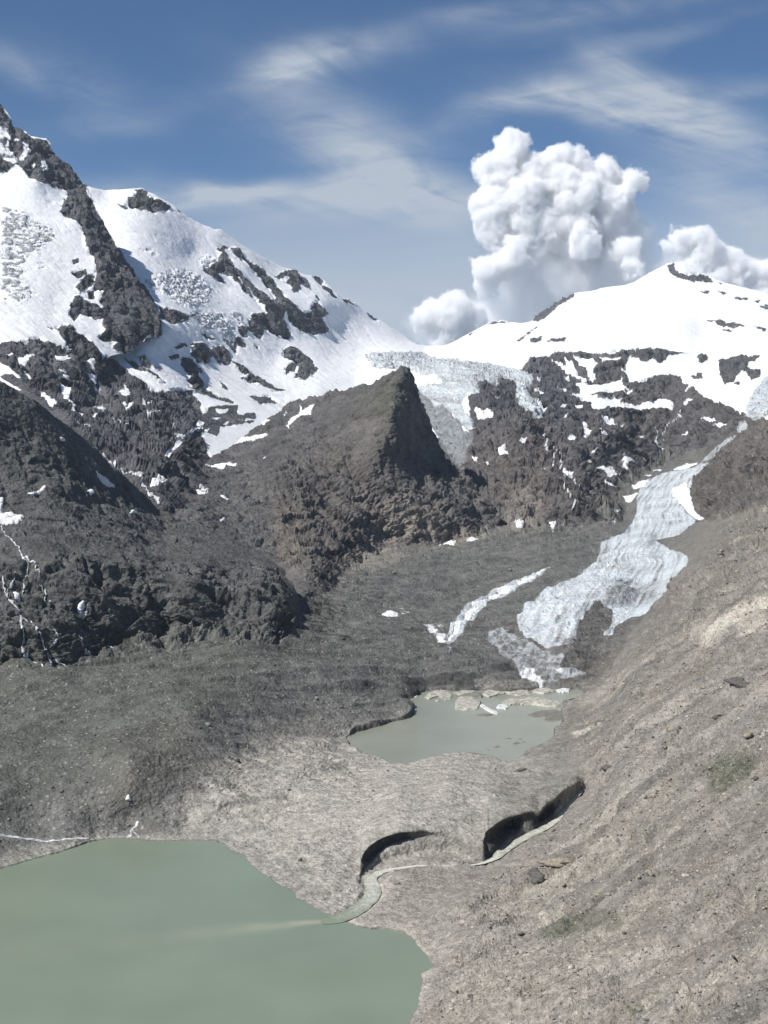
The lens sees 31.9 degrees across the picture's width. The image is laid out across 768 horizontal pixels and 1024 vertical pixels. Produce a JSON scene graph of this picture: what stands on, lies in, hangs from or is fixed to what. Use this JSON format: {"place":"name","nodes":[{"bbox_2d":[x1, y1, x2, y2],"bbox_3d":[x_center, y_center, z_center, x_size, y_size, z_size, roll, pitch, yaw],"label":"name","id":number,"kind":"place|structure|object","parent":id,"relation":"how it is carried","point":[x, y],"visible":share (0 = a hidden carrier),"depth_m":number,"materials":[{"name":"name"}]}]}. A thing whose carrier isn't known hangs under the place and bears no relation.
{"place":"outdoors","nodes":[
{"label":"outdoors","id":0,"kind":"place"},
{"bbox_2d":[0,104,161,392],"bbox_3d":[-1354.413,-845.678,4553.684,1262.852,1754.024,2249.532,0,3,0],"label":"mountain crest","id":1,"kind":"object","parent":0,"point":[76,303],"visible":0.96,"depth_m":4363.12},
{"bbox_2d":[0,381,302,667],"bbox_3d":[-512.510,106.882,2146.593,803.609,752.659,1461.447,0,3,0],"label":"cliff","id":2,"kind":"structure","parent":0,"point":[112,562],"depth_m":1804.36,"materials":[{"name":"grey stone"}]},
{"bbox_2d":[5,572,15,591],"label":"waterfall","id":3,"kind":"structure","parent":2,"relation":"on","point":[11,584],"depth_m":1629.13,"materials":[{"name":"white liquid"}]},
{"bbox_2d":[0,497,23,524],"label":"snow patch","id":4,"kind":"object","parent":2,"relation":"on","point":[6,518],"visible":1,"depth_m":1776.97,"materials":[{"name":"white snow"}]},
{"bbox_2d":[1,526,28,593],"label":"waterfall","id":5,"kind":"structure","parent":2,"relation":"on","point":[24,585],"depth_m":1683.04,"materials":[{"name":"white liquid"}]},
{"bbox_2d":[13,592,20,601],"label":"snow patch","id":6,"kind":"object","parent":2,"relation":"on","point":[17,597],"visible":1,"depth_m":1601.39,"materials":[{"name":"white snow"}]},
{"bbox_2d":[2,575,42,666],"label":"waterfall","id":7,"kind":"structure","parent":2,"relation":"on","point":[21,625],"depth_m":1575.21,"materials":[{"name":"white liquid"}]},
{"bbox_2d":[28,485,45,494],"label":"snow patch","id":8,"kind":"object","parent":2,"relation":"on","point":[40,490],"visible":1,"depth_m":1863.79,"materials":[{"name":"white snow"}]},
{"bbox_2d":[23,618,51,665],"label":"waterfall","id":9,"kind":"structure","parent":2,"relation":"on","point":[37,628],"depth_m":1566.68,"materials":[{"name":"white liquid"}]},
{"bbox_2d":[25,555,50,602],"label":"waterfall","id":10,"kind":"structure","parent":2,"relation":"on","point":[29,561],"depth_m":1648.42,"materials":[{"name":"white liquid"}]},
{"bbox_2d":[49,620,58,647],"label":"waterfall","id":11,"kind":"structure","parent":2,"relation":"on","point":[53,644],"depth_m":1579.34,"materials":[{"name":"white liquid"}]},
{"bbox_2d":[48,654,65,665],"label":"waterfall","id":12,"kind":"structure","parent":2,"relation":"on","point":[55,660],"depth_m":1560.31,"materials":[{"name":"white liquid"}]},
{"bbox_2d":[77,600,87,618],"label":"snow patch","id":13,"kind":"object","parent":2,"relation":"on","point":[80,609],"visible":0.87,"depth_m":1632.11,"materials":[{"name":"white snow"}]},
{"bbox_2d":[79,635,90,655],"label":"waterfall","id":14,"kind":"structure","parent":2,"relation":"on","point":[86,651],"depth_m":1599.73,"materials":[{"name":"white liquid"}]},
{"bbox_2d":[87,489,94,494],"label":"snow patch","id":15,"kind":"object","parent":2,"relation":"on","point":[91,491],"visible":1,"depth_m":1981.42,"materials":[{"name":"white snow"}]},
{"bbox_2d":[96,471,114,487],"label":"snow patch","id":16,"kind":"object","parent":2,"relation":"on","point":[104,480],"visible":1,"depth_m":2073.40,"materials":[{"name":"white snow"}]},
{"bbox_2d":[0,838,432,1023],"bbox_3d":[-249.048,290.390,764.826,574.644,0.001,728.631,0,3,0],"label":"lake","id":17,"kind":"structure","parent":0,"point":[120,931],"depth_m":876.17,"materials":[{"name":"liquid"}]},
{"bbox_2d":[11,186,543,514],"bbox_3d":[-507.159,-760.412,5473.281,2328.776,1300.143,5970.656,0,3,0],"label":"snow mountain","id":18,"kind":"structure","parent":0,"point":[246,342],"depth_m":5112.11,"materials":[{"name":"white snow"}]},
{"bbox_2d":[102,453,138,475],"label":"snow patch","id":19,"kind":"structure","parent":18,"relation":"on","point":[133,473],"depth_m":2847.12,"materials":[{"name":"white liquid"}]},
{"bbox_2d":[113,460,159,503],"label":"waterfall","id":20,"kind":"structure","parent":18,"relation":"on","point":[150,494],"depth_m":2741.05,"materials":[{"name":"white liquid"}]},
{"bbox_2d":[150,474,167,486],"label":"snow patch","id":21,"kind":"object","parent":18,"relation":"on","point":[155,481],"visible":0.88,"depth_m":2753.02,"materials":[{"name":"white snow"}]},
{"bbox_2d":[196,484,208,493],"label":"snow patch","id":22,"kind":"object","parent":18,"relation":"on","point":[201,490],"visible":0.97,"depth_m":2909.45,"materials":[{"name":"white snow"}]},
{"bbox_2d":[173,366,505,598],"bbox_3d":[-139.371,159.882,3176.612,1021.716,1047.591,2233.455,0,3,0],"label":"rock peak","id":23,"kind":"object","parent":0,"point":[311,488],"visible":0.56,"depth_m":3114.36,"materials":[{"name":"grey stone"}]},
{"bbox_2d":[439,540,455,545],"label":"snow patch","id":24,"kind":"object","parent":23,"relation":"on","point":[451,542],"visible":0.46,"depth_m":3080.86,"materials":[{"name":"white snow"}]},
{"bbox_2d":[466,537,477,541],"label":"snow patch","id":25,"kind":"object","parent":23,"relation":"on","point":[471,538],"visible":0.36,"depth_m":3117.70,"materials":[{"name":"white snow"}]},
{"bbox_2d":[0,445,706,924],"bbox_3d":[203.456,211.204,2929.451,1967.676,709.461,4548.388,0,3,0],"label":"moraine","id":26,"kind":"structure","parent":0,"point":[410,667],"depth_m":1345.50,"materials":[{"name":"grey gravel"}]},
{"bbox_2d":[0,833,88,841],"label":"stream","id":27,"kind":"structure","parent":26,"relation":"on","point":[33,839],"depth_m":1100.22,"materials":[{"name":"white liquid"}]},
{"bbox_2d":[127,821,138,837],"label":"stream","id":28,"kind":"structure","parent":26,"relation":"on","point":[132,829],"depth_m":1135.91,"materials":[{"name":"white liquid"}]},
{"bbox_2d":[0,537,564,853],"bbox_3d":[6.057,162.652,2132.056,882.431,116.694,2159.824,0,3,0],"label":"rubble","id":29,"kind":"object","parent":26,"relation":"on","point":[210,724],"visible":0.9,"depth_m":1343.55,"materials":[{"name":"grey stone"}]},
{"bbox_2d":[171,736,564,908],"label":"gravel","id":30,"kind":"structure","parent":26,"relation":"on","point":[238,768],"depth_m":1156.58,"materials":[{"name":"grey gravel"}]},
{"bbox_2d":[515,768,526,771],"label":"boulder","id":31,"kind":"object","parent":30,"relation":"on","point":[520,769],"visible":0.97,"depth_m":1291.91,"materials":[{"name":"stone"}]},
{"bbox_2d":[382,610,398,616],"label":"snow patch","id":32,"kind":"object","parent":26,"relation":"on","point":[390,613],"visible":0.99,"depth_m":2167.52,"materials":[{"name":"white snow"}]},
{"bbox_2d":[320,790,583,923],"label":"stream","id":33,"kind":"structure","parent":26,"relation":"on","point":[368,899],"depth_m":1009.95,"materials":[{"name":"grey liquid"}]},
{"bbox_2d":[347,689,583,763],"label":"lagoon","id":34,"kind":"structure","parent":26,"relation":"in","point":[428,728],"depth_m":1494.87,"materials":[{"name":"liquid"}]},
{"bbox_2d":[424,690,452,700],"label":"ice floe","id":35,"kind":"object","parent":34,"relation":"on","point":[445,695],"visible":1,"depth_m":1700.21,"materials":[{"name":"beige ice"}]},
{"bbox_2d":[453,690,475,695],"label":"ice floe","id":36,"kind":"object","parent":34,"relation":"on","point":[462,692],"visible":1,"depth_m":1720.67,"materials":[{"name":"beige ice"}]},
{"bbox_2d":[455,696,481,710],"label":"ice floe","id":37,"kind":"object","parent":34,"relation":"on","point":[466,703],"visible":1,"depth_m":1641.51,"materials":[{"name":"beige ice"}]},
{"bbox_2d":[472,692,482,697],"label":"ice floe","id":38,"kind":"object","parent":34,"relation":"on","point":[478,695],"visible":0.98,"depth_m":1697.14,"materials":[{"name":"grey ice"}]},
{"bbox_2d":[476,713,492,715],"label":"ice floe","id":39,"kind":"object","parent":34,"relation":"on","point":[482,714],"visible":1,"depth_m":1585.78,"materials":[{"name":"grey ice"}]},
{"bbox_2d":[480,704,497,714],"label":"ice floe","id":40,"kind":"object","parent":34,"relation":"on","point":[483,706],"visible":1,"depth_m":1612.50,"materials":[{"name":"white ice"}]},
{"bbox_2d":[496,704,508,709],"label":"ice floe","id":41,"kind":"object","parent":34,"relation":"on","point":[502,706],"visible":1,"depth_m":1627.27,"materials":[{"name":"white ice"}]},
{"bbox_2d":[482,690,530,697],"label":"ice floe","id":42,"kind":"object","parent":34,"relation":"on","point":[489,693],"visible":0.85,"depth_m":1714.63,"materials":[{"name":"beige ice"}]},
{"bbox_2d":[502,696,561,707],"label":"ice floe","id":43,"kind":"object","parent":34,"relation":"on","point":[542,702],"visible":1,"depth_m":1650.73,"materials":[{"name":"beige ice"}]},
{"bbox_2d":[529,688,555,693],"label":"ice floe","id":44,"kind":"object","parent":34,"relation":"on","point":[542,690],"visible":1,"depth_m":1725.13,"materials":[{"name":"beige ice"}]},
{"bbox_2d":[528,710,561,721],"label":"silt bank","id":45,"kind":"structure","parent":34,"relation":"in","point":[552,715],"depth_m":1581.59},
{"bbox_2d":[556,688,570,692],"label":"ice floe","id":46,"kind":"object","parent":34,"relation":"on","point":[563,690],"visible":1,"depth_m":1732.05,"materials":[{"name":"white ice"}]},
{"bbox_2d":[0,0,767,345],"label":"sky","id":47,"kind":"structure","parent":0,"point":[449,169],"materials":[{"name":"blue"}]},
{"bbox_2d":[359,351,543,432],"bbox_3d":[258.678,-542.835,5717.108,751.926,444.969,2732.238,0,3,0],"label":"icefall","id":48,"kind":"object","parent":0,"point":[444,383],"visible":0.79,"depth_m":5168.28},
{"bbox_2d":[350,502,767,1023],"bbox_3d":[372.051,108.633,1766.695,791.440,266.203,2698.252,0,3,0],"label":"hillside","id":49,"kind":"structure","parent":0,"point":[428,909],"depth_m":917.77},
{"bbox_2d":[527,868,544,884],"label":"boulder","id":50,"kind":"object","parent":49,"relation":"on","point":[536,875],"visible":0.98,"depth_m":965.75,"materials":[{"name":"stone"}]},
{"bbox_2d":[536,857,572,867],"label":"boulder","id":51,"kind":"object","parent":49,"relation":"on","point":[557,862],"visible":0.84,"depth_m":987.71,"materials":[{"name":"beige stone"}]},
{"bbox_2d":[419,504,767,1023],"bbox_3d":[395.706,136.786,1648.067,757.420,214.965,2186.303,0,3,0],"label":"scree","id":52,"kind":"structure","parent":49,"relation":"on","point":[756,778],"depth_m":839.94,"materials":[{"name":"grey gravel"}]},
{"bbox_2d":[601,765,610,770],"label":"boulder","id":53,"kind":"object","parent":49,"relation":"on","point":[605,767],"visible":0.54,"depth_m":1192.80,"materials":[{"name":"stone"}]},
{"bbox_2d":[709,712,724,718],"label":"boulder","id":54,"kind":"object","parent":49,"relation":"on","point":[717,715],"visible":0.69,"depth_m":1088.98,"materials":[{"name":"grey stone"}]},
{"bbox_2d":[724,677,750,687],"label":"boulder","id":55,"kind":"object","parent":49,"relation":"on","point":[738,682],"visible":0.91,"depth_m":1151.53,"materials":[{"name":"stone"}]},
{"bbox_2d":[487,465,698,686],"bbox_3d":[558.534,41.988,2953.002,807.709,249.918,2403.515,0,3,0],"label":"glacier","id":56,"kind":"object","parent":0,"point":[573,630],"visible":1,"depth_m":2194.61,"materials":[{"name":"white ice"}]},
{"bbox_2d":[428,262,767,369],"bbox_3d":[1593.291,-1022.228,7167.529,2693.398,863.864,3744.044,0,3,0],"label":"snow dome","id":57,"kind":"structure","parent":0,"point":[668,306],"depth_m":7053.32,"materials":[{"name":"white snow"}]},
{"bbox_2d":[435,347,767,527],"bbox_3d":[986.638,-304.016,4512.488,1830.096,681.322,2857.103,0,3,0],"label":"rock wall","id":58,"kind":"structure","parent":0,"point":[628,400],"depth_m":4679.34,"materials":[{"name":"grey stone"}]},
{"bbox_2d":[474,407,492,419],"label":"snow patch","id":59,"kind":"object","parent":58,"relation":"on","point":[484,414],"visible":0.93,"depth_m":4420.37,"materials":[{"name":"white snow"}]},
{"bbox_2d":[516,520,523,527],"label":"snow patch","id":60,"kind":"object","parent":58,"relation":"on","point":[519,524],"visible":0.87,"depth_m":3297.75,"materials":[{"name":"white snow"}]},
{"bbox_2d":[542,433,557,464],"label":"waterfall","id":61,"kind":"structure","parent":58,"relation":"on","point":[544,434],"depth_m":4193.88,"materials":[{"name":"white liquid"}]},
{"bbox_2d":[563,473,576,508],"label":"waterfall","id":62,"kind":"structure","parent":58,"relation":"on","point":[568,491],"depth_m":3540.48,"materials":[{"name":"white liquid"}]},
{"bbox_2d":[563,472,587,497],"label":"waterfall","id":63,"kind":"structure","parent":58,"relation":"on","point":[574,480],"depth_m":3769.83,"materials":[{"name":"white liquid"}]},
{"bbox_2d":[653,427,661,449],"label":"waterfall","id":64,"kind":"structure","parent":58,"relation":"on","point":[656,437],"depth_m":4842.99,"materials":[{"name":"white liquid"}]},
{"bbox_2d":[662,409,681,439],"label":"waterfall","id":65,"kind":"structure","parent":58,"relation":"on","point":[672,421],"depth_m":4916.15,"materials":[{"name":"white liquid"}]},
{"bbox_2d":[680,410,767,521],"bbox_3d":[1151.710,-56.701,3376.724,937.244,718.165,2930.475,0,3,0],"label":"cliff","id":66,"kind":"structure","parent":0,"point":[731,475],"depth_m":3307.84,"materials":[{"name":"grey stone"}]}
]}

